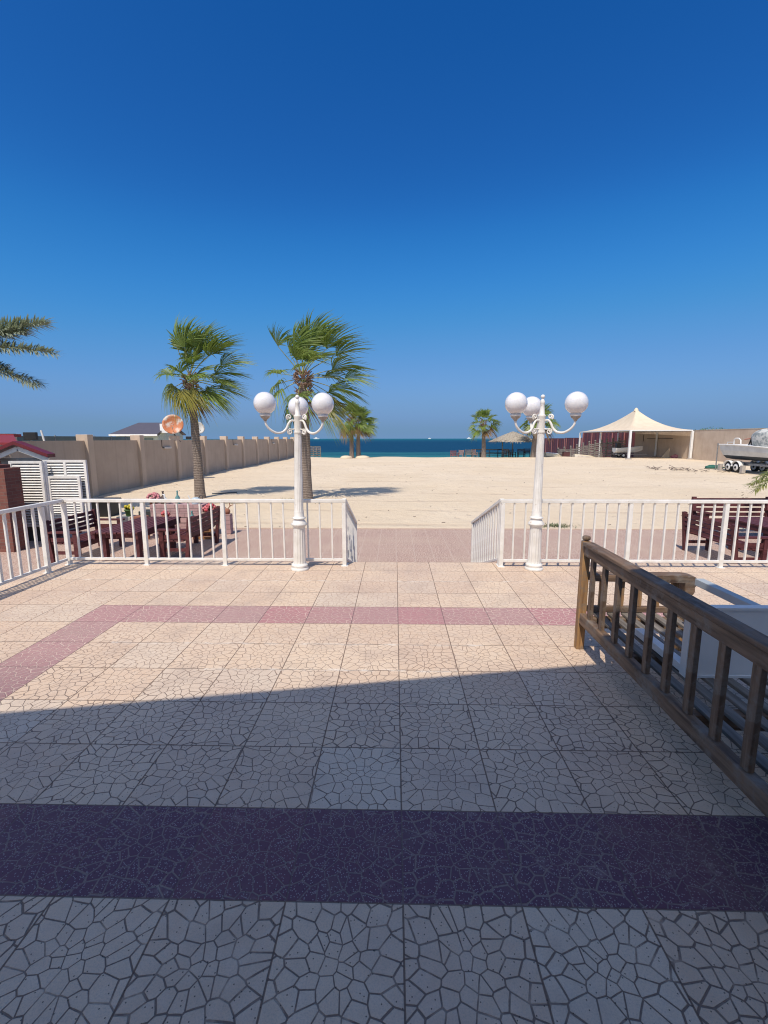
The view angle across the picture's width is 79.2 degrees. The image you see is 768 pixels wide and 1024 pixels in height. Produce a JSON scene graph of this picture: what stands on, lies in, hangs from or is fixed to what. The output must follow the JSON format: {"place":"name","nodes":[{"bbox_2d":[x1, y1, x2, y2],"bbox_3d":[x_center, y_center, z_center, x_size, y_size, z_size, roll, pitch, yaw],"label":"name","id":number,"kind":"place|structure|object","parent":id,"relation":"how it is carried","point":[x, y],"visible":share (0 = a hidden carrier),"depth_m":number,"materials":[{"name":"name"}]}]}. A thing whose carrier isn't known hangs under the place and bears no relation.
{"place":"outdoors","nodes":[
{"label":"outdoors","id":0,"kind":"place"},
{"bbox_2d":[116,515,135,521],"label":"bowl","id":1,"kind":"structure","parent":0,"point":[127,518],"depth_m":12.47,"materials":[{"name":"white ceramic"}]},
{"bbox_2d":[124,504,133,515],"bbox_3d":[-6.928,-0.057,12.612,0.276,0.334,0.252,0,9,1],"label":"flower pot","id":2,"kind":"object","parent":1,"relation":"on","point":[127,510],"visible":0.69,"depth_m":12.54,"materials":[{"name":"yellow plant"}]},
{"bbox_2d":[130,515,149,538],"bbox_3d":[-6.051,0.402,11.548,0.320,0.600,0.280,0,9,1],"label":"wooden stool","id":3,"kind":"object","parent":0,"point":[136,516],"visible":0.24,"depth_m":11.49,"materials":[{"name":"wood"}]},
{"bbox_2d":[109,423,185,439],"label":"cabin house","id":4,"kind":"structure","parent":0,"point":[152,431],"depth_m":36.53,"materials":[{"name":"white plastic"}]},
{"bbox_2d":[188,495,202,503],"bbox_3d":[-4.892,-0.324,12.067,0.348,0.228,0.240,6,11,34],"label":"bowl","id":5,"kind":"object","parent":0,"point":[195,498],"visible":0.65,"depth_m":12.03,"materials":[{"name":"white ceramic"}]},
{"bbox_2d":[32,439,581,457],"bbox_3d":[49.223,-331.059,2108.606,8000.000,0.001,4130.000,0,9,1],"label":"sea","id":6,"kind":"structure","parent":0,"point":[330,448],"depth_m":190.79,"materials":[{"name":"liquid"}]},
{"bbox_2d":[0,560,767,1023],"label":"terrace","id":7,"kind":"structure","parent":0,"point":[370,792],"depth_m":2.21,"materials":[{"name":"tile"}]},
{"bbox_2d":[0,499,67,585],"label":"railing","id":8,"kind":"object","parent":7,"relation":"on","point":[48,565],"visible":1,"depth_m":5.87,"materials":[{"name":"white metal"}]},
{"bbox_2d":[60,499,347,566],"bbox_3d":[-2.493,0.283,6.443,3.980,0.932,0.090,0,9,1],"label":"railing","id":9,"kind":"object","parent":7,"relation":"on","point":[147,558],"visible":0.96,"depth_m":6.43,"materials":[{"name":"white metal"}]},
{"bbox_2d":[253,392,333,571],"bbox_3d":[-1.123,-0.383,6.213,0.996,2.316,0.906,1,9,1],"label":"street lamp","id":10,"kind":"object","parent":7,"relation":"on","point":[264,403],"visible":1,"depth_m":6.01,"materials":[{"name":"white metal"}]},
{"bbox_2d":[505,391,588,570],"bbox_3d":[2.009,-0.384,6.195,0.992,2.316,0.948,0,9,1],"label":"street lamp","id":11,"kind":"object","parent":7,"relation":"on","point":[531,408],"visible":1,"depth_m":6.01,"materials":[{"name":"white metal"}]},
{"bbox_2d":[497,499,767,567],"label":"railing","id":12,"kind":"object","parent":7,"relation":"on","point":[720,561],"visible":0.88,"depth_m":6.28,"materials":[{"name":"white metal"}]},
{"bbox_2d":[574,535,767,817],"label":"garden bench","id":13,"kind":"object","parent":7,"relation":"on","point":[702,726],"visible":1,"depth_m":2.56,"materials":[{"name":"brown wood"}]},
{"bbox_2d":[635,579,767,677],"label":"side table","id":14,"kind":"object","parent":7,"relation":"on","point":[750,613],"visible":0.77,"depth_m":2.79,"materials":[{"name":"white plastic"}]},
{"bbox_2d":[0,528,767,580],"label":"paving","id":15,"kind":"structure","parent":0,"point":[413,545],"depth_m":10.86,"materials":[{"name":"tile"}]},
{"bbox_2d":[0,461,29,551],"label":"brick grill","id":16,"kind":"object","parent":15,"relation":"on","point":[11,492],"visible":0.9,"depth_m":10.33,"materials":[{"name":"red brick"}]},
{"bbox_2d":[0,434,54,463],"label":"roof","id":17,"kind":"structure","parent":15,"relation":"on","point":[9,443],"depth_m":11.69,"materials":[{"name":"red tile"}]},
{"bbox_2d":[28,527,63,540],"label":"plinth","id":18,"kind":"structure","parent":15,"relation":"on","point":[30,533],"depth_m":11.48,"materials":[{"name":"black"}]},
{"bbox_2d":[8,461,49,526],"bbox_3d":[-8.600,-0.433,11.276,0.806,1.601,0.066,0,9,1],"label":"louvred screen","id":19,"kind":"object","parent":18,"relation":"on","point":[33,482],"visible":0.49,"depth_m":11.23,"materials":[{"name":"white paint"}]},
{"bbox_2d":[43,461,50,524],"bbox_3d":[-8.189,-0.402,11.347,0.030,1.664,0.085,0,9,1],"label":"screen return","id":20,"kind":"object","parent":18,"relation":"on","point":[45,471],"visible":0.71,"depth_m":11.27,"materials":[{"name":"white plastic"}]},
{"bbox_2d":[47,476,85,522],"bbox_3d":[-7.777,-0.302,11.379,0.802,1.162,0.066,0,9,1],"label":"louvred door","id":21,"kind":"structure","parent":20,"relation":"attached to","point":[64,487],"depth_m":11.34,"materials":[{"name":"white paint"}]},
{"bbox_2d":[42,460,92,526],"bbox_3d":[-7.800,-0.454,11.476,1.067,1.655,0.066,0,9,1],"label":"louvred screen","id":22,"kind":"object","parent":18,"relation":"on","point":[67,467],"visible":0.45,"depth_m":11.38,"materials":[{"name":"white paint"}]},
{"bbox_2d":[46,509,124,562],"bbox_3d":[-6.442,0.488,10.113,0.715,0.887,1.640,0,9,1],"label":"park bench","id":23,"kind":"object","parent":15,"relation":"on","point":[82,537],"visible":0.47,"depth_m":9.70,"materials":[{"name":"red wood"}]},
{"bbox_2d":[91,516,180,560],"bbox_3d":[-5.163,0.604,9.883,0.902,0.720,1.850,0,9,1],"label":"picnic table","id":24,"kind":"object","parent":15,"relation":"on","point":[127,527],"visible":0.62,"depth_m":9.22,"materials":[{"name":"red wood"}]},
{"bbox_2d":[138,509,150,516],"bbox_3d":[-6.130,0.252,12.489,0.700,0.600,0.400,0,9,1],"label":"planter box","id":25,"kind":"object","parent":24,"relation":"on","point":[148,512],"visible":0.18,"depth_m":12.26,"materials":[{"name":"grey"}]},
{"bbox_2d":[146,492,159,504],"bbox_3d":[-6.052,-0.247,12.234,0.348,0.566,0.348,0,9,1],"label":"flower pot","id":26,"kind":"object","parent":25,"relation":"on","point":[153,495],"visible":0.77,"depth_m":12.16,"materials":[{"name":"plant"}]},
{"bbox_2d":[161,510,170,516],"bbox_3d":[-5.467,0.162,11.654,0.202,0.438,0.223,-7,11,-36],"label":"flower pot","id":27,"kind":"object","parent":24,"relation":"on","point":[163,514],"visible":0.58,"depth_m":11.61,"materials":[{"name":"ceramic"}]},
{"bbox_2d":[150,503,210,535],"bbox_3d":[-5.322,0.187,12.206,1.396,0.815,0.440,0,9,1],"label":"block stack","id":28,"kind":"object","parent":15,"relation":"on","point":[182,510],"visible":0.36,"depth_m":11.96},
{"bbox_2d":[202,503,215,519],"bbox_3d":[-4.499,0.016,12.006,0.360,0.513,0.422,0,9,1],"label":"flower pot","id":29,"kind":"object","parent":28,"relation":"on","point":[206,508],"visible":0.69,"depth_m":11.89,"materials":[{"name":"plant"}]},
{"bbox_2d":[157,506,219,557],"bbox_3d":[-4.300,0.430,10.398,0.715,0.907,1.720,0,9,1],"label":"park bench","id":30,"kind":"object","parent":15,"relation":"on","point":[195,528],"visible":0.77,"depth_m":9.75,"materials":[{"name":"red wood"}]},
{"bbox_2d":[198,529,214,538],"bbox_3d":[-4.547,0.487,11.729,0.440,0.330,0.320,0,9,1],"label":"wooden crate","id":31,"kind":"object","parent":15,"relation":"on","point":[208,531],"visible":0.2,"depth_m":11.59,"materials":[{"name":"orange wood"}]},
{"bbox_2d":[225,503,232,533],"bbox_3d":[-4.134,0.161,12.276,0.365,0.841,0.200,0,9,1],"label":"flower pot","id":32,"kind":"object","parent":15,"relation":"on","point":[229,522],"visible":0.77,"depth_m":12.21,"materials":[{"name":"ceramic"}]},
{"bbox_2d":[75,527,746,529],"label":"paving kerb","id":33,"kind":"structure","parent":15,"relation":"on","point":[453,528],"depth_m":12.94,"materials":[{"name":"beige concrete"}]},
{"bbox_2d":[682,511,767,563],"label":"park bench","id":34,"kind":"object","parent":15,"relation":"on","point":[740,544],"visible":0.61,"depth_m":9.25,"materials":[{"name":"red wood"}]},
{"bbox_2d":[691,497,767,526],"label":"park bench","id":35,"kind":"object","parent":15,"relation":"on","point":[695,511],"visible":0.3,"depth_m":12.15,"materials":[{"name":"red wood"}]},
{"bbox_2d":[728,517,767,549],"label":"picnic table","id":36,"kind":"object","parent":15,"relation":"on","point":[754,523],"visible":0.56,"depth_m":10.02,"materials":[{"name":"red wood"}]},
{"bbox_2d":[745,471,767,496],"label":"date palm","id":37,"kind":"object","parent":15,"relation":"on","point":[760,480],"visible":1,"depth_m":12.02,"materials":[{"name":"green plant"}]},
{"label":"terrace steps","id":38,"kind":"structure","parent":15,"relation":"on","visible":0},
{"bbox_2d":[342,498,356,563],"bbox_3d":[-0.536,0.450,7.567,0.091,1.632,2.190,0,9,1],"label":"railing","id":39,"kind":"object","parent":38,"relation":"on","point":[351,533],"visible":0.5,"depth_m":7.45,"materials":[{"name":"white metal"}]},
{"bbox_2d":[471,498,501,564],"bbox_3d":[1.628,0.443,7.541,0.091,1.617,2.239,0,9,1],"label":"railing","id":40,"kind":"object","parent":38,"relation":"on","point":[482,530],"visible":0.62,"depth_m":7.35,"materials":[{"name":"white metal"}]},
{"bbox_2d":[0,0,767,438],"label":"sky","id":41,"kind":"structure","parent":0,"point":[554,199],"materials":[{"name":"blue"}]},
{"bbox_2d":[91,457,767,528],"bbox_3d":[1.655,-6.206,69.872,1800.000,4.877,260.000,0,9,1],"label":"sand ground","id":42,"kind":"structure","parent":0,"point":[399,494],"depth_m":23.10,"materials":[{"name":"beige sand"}]},
{"bbox_2d":[0,313,62,389],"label":"date palm","id":43,"kind":"object","parent":42,"relation":"on","point":[10,329],"visible":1,"depth_m":13.73,"materials":[{"name":"green plant"}]},
{"bbox_2d":[17,435,129,440],"bbox_3d":[-15.437,-2.050,22.924,0.200,3.410,13.200,0,9,1],"label":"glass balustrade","id":44,"kind":"object","parent":42,"relation":"on","point":[61,438],"visible":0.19,"depth_m":22.57,"materials":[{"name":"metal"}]},
{"bbox_2d":[91,497,120,516],"bbox_3d":[-9.189,-0.162,15.279,0.760,0.560,0.660,0,9,1],"label":"storage bin","id":45,"kind":"object","parent":42,"relation":"on","point":[103,509],"visible":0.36,"depth_m":15.02,"materials":[{"name":"black plastic"}]},
{"bbox_2d":[0,435,293,497],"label":"boundary wall","id":46,"kind":"structure","parent":42,"relation":"on","point":[134,461],"depth_m":25.52,"materials":[{"name":"beige concrete"}]},
{"bbox_2d":[23,432,37,440],"bbox_3d":[-13.067,-2.772,17.178,0.480,0.350,0.110,0,9,1],"label":"floodlight","id":47,"kind":"object","parent":46,"relation":"attached to","point":[30,436],"visible":1,"depth_m":17.12,"materials":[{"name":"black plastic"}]},
{"bbox_2d":[162,414,183,441],"bbox_3d":[-12.744,-5.063,28.083,1.129,1.655,0.572,-7,12,-38],"label":"satellite dish","id":48,"kind":"object","parent":46,"relation":"attached to","point":[169,425],"visible":0.94,"depth_m":28.15,"materials":[{"name":"metal"}]},
{"bbox_2d":[198,422,204,435],"bbox_3d":[-12.852,-5.635,32.347,0.411,1.288,0.831,4,10,26],"label":"satellite dish","id":49,"kind":"object","parent":46,"relation":"on","point":[201,428],"visible":0.48,"depth_m":32.49,"materials":[{"name":"metal"}]},
{"bbox_2d":[154,315,256,498],"bbox_3d":[-7.064,-4.115,19.120,3.883,7.679,3.076,0,9,1],"label":"fan palm","id":50,"kind":"object","parent":42,"relation":"on","point":[207,344],"visible":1,"depth_m":18.51,"materials":[{"name":"green plant"}]},
{"bbox_2d":[212,492,236,493],"bbox_3d":[-7.230,-0.862,21.073,1.060,0.050,0.280,-3,9,-18],"label":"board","id":51,"kind":"object","parent":42,"relation":"on","point":[224,493],"visible":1,"depth_m":20.98,"materials":[{"name":"wood"}]},
{"bbox_2d":[310,446,320,456],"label":"lattice fence","id":52,"kind":"object","parent":42,"relation":"on","point":[313,451],"visible":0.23,"depth_m":63.71,"materials":[{"name":"white wood"}]},
{"bbox_2d":[265,309,379,498],"bbox_3d":[-2.476,-4.082,18.863,4.723,7.661,3.822,0,9,1],"label":"fan palm","id":53,"kind":"object","parent":42,"relation":"on","point":[314,336],"visible":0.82,"depth_m":18.38,"materials":[{"name":"green plant"}]},
{"bbox_2d":[465,449,472,456],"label":"beach chair","id":54,"kind":"object","parent":42,"relation":"on","point":[469,453],"visible":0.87,"depth_m":65.46,"materials":[{"name":"white plastic"}]},
{"bbox_2d":[467,408,501,456],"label":"fan palm","id":55,"kind":"object","parent":42,"relation":"on","point":[482,413],"visible":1,"depth_m":59.23,"materials":[{"name":"green plant"}]},
{"bbox_2d":[472,449,506,456],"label":"beach bench","id":56,"kind":"object","parent":42,"relation":"on","point":[489,451],"visible":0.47,"depth_m":68.36,"materials":[{"name":"brown wood"}]},
{"bbox_2d":[478,452,505,456],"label":"beach table","id":57,"kind":"object","parent":42,"relation":"on","point":[493,452],"visible":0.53,"depth_m":66.05,"materials":[{"name":"brown wood"}]},
{"bbox_2d":[488,431,531,456],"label":"thatched umbrella","id":58,"kind":"object","parent":42,"relation":"on","point":[512,436],"visible":0.8,"depth_m":62.58,"materials":[{"name":"beige wicker"}]},
{"bbox_2d":[517,449,524,456],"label":"beach chair","id":59,"kind":"object","parent":42,"relation":"on","point":[518,454],"visible":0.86,"depth_m":64.26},
{"bbox_2d":[516,403,561,456],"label":"fan palm","id":60,"kind":"object","parent":42,"relation":"on","point":[534,444],"visible":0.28,"depth_m":60.29,"materials":[{"name":"green plant"}]},
{"bbox_2d":[544,452,561,456],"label":"dinghy","id":61,"kind":"object","parent":42,"relation":"on","point":[547,454],"visible":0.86,"depth_m":62.12,"materials":[{"name":"white plastic"}]},
{"bbox_2d":[544,438,564,454],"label":"sheet metal fence","id":62,"kind":"object","parent":42,"relation":"on","point":[554,445],"visible":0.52,"depth_m":104.09,"materials":[{"name":"red metal"}]},
{"bbox_2d":[542,523,575,527],"bbox_3d":[4.893,0.345,13.282,1.538,0.125,0.906,0,9,1],"label":"weed patch","id":63,"kind":"object","parent":42,"relation":"on","point":[556,525],"visible":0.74,"depth_m":13.31,"materials":[{"name":"green plant"}]},
{"bbox_2d":[557,449,565,453],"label":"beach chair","id":64,"kind":"object","parent":42,"relation":"on","point":[559,451],"visible":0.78,"depth_m":62.67,"materials":[{"name":"white plastic"}]},
{"bbox_2d":[562,452,569,456],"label":"storage box","id":65,"kind":"object","parent":42,"relation":"on","point":[565,454],"visible":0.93,"depth_m":61.74,"materials":[{"name":"plastic"}]},
{"bbox_2d":[565,438,581,454],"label":"sheet metal fence","id":66,"kind":"object","parent":42,"relation":"on","point":[572,442],"visible":0.46,"depth_m":92.87,"materials":[{"name":"red metal"}]},
{"bbox_2d":[572,454,592,456],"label":"dinghy","id":67,"kind":"object","parent":42,"relation":"on","point":[576,455],"visible":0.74,"depth_m":61.73,"materials":[{"name":"white plastic"}]},
{"bbox_2d":[557,437,625,456],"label":"slatted fence","id":68,"kind":"object","parent":42,"relation":"on","point":[583,447],"visible":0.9,"depth_m":65.06,"materials":[{"name":"wood"}]},
{"bbox_2d":[581,432,635,456],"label":"sheet metal fence","id":69,"kind":"object","parent":42,"relation":"on","point":[590,437],"visible":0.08,"depth_m":78.54,"materials":[{"name":"red metal"}]},
{"bbox_2d":[615,453,647,457],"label":"trailer","id":70,"kind":"object","parent":42,"relation":"on","point":[622,455],"visible":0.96,"depth_m":59.48,"materials":[{"name":"metal"}]},
{"bbox_2d":[612,443,642,452],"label":"boat","id":71,"kind":"object","parent":70,"relation":"on","point":[617,449],"visible":0.96,"depth_m":59.30,"materials":[{"name":"white plastic"}]},
{"bbox_2d":[578,408,693,459],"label":"shade tent","id":72,"kind":"object","parent":42,"relation":"on","point":[635,420],"visible":0.91,"depth_m":58.62,"materials":[{"name":"beige fabric"}]},
{"bbox_2d":[661,448,669,457],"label":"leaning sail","id":73,"kind":"object","parent":42,"relation":"on","point":[666,454],"visible":0.55,"depth_m":59.27,"materials":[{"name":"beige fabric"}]},
{"bbox_2d":[647,465,728,471],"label":"dead branches","id":74,"kind":"object","parent":42,"relation":"on","point":[674,469],"visible":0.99,"depth_m":36.60,"materials":[{"name":"brown wood"}]},
{"bbox_2d":[634,428,766,461],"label":"concrete wall","id":75,"kind":"structure","parent":42,"relation":"on","point":[705,442],"depth_m":54.11,"materials":[{"name":"beige concrete"}]},
{"bbox_2d":[704,465,723,468],"bbox_3d":[26.833,-3.621,37.797,1.576,0.445,0.628,0,9,1],"label":"green tarpaulin","id":76,"kind":"object","parent":42,"relation":"on","point":[710,467],"visible":0.47,"depth_m":37.58,"materials":[{"name":"green plastic"}]},
{"bbox_2d":[715,443,718,469],"bbox_3d":[25.646,-4.248,35.795,0.089,2.101,0.080,0,9,1],"label":"marker pole","id":77,"kind":"object","parent":42,"relation":"on","point":[716,456],"visible":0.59,"depth_m":35.78,"materials":[{"name":"metal"}]},
{"bbox_2d":[717,460,767,472],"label":"trailer","id":78,"kind":"object","parent":42,"relation":"on","point":[739,466],"visible":0.98,"depth_m":33.87,"materials":[{"name":"metal"}]},
{"bbox_2d":[719,428,767,460],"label":"motor boat","id":79,"kind":"object","parent":78,"relation":"on","point":[755,448],"visible":1,"depth_m":32.54,"materials":[{"name":"white plastic"}]},
{"bbox_2d":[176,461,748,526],"bbox_3d":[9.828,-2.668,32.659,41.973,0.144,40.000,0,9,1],"label":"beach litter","id":80,"kind":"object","parent":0,"point":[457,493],"visible":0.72,"depth_m":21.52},
{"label":"sand mound","id":81,"kind":"structure","parent":0,"visible":0},
{"bbox_2d":[347,405,378,456],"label":"fan palm","id":82,"kind":"object","parent":81,"relation":"on","point":[369,433],"visible":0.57,"depth_m":59.56,"materials":[{"name":"green plant"}]},
{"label":"sand mound","id":83,"kind":"structure","parent":0,"visible":0},
{"bbox_2d":[335,400,371,457],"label":"fan palm","id":84,"kind":"object","parent":83,"relation":"on","point":[351,431],"visible":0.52,"depth_m":59.35,"materials":[{"name":"green plant"}]}
]}

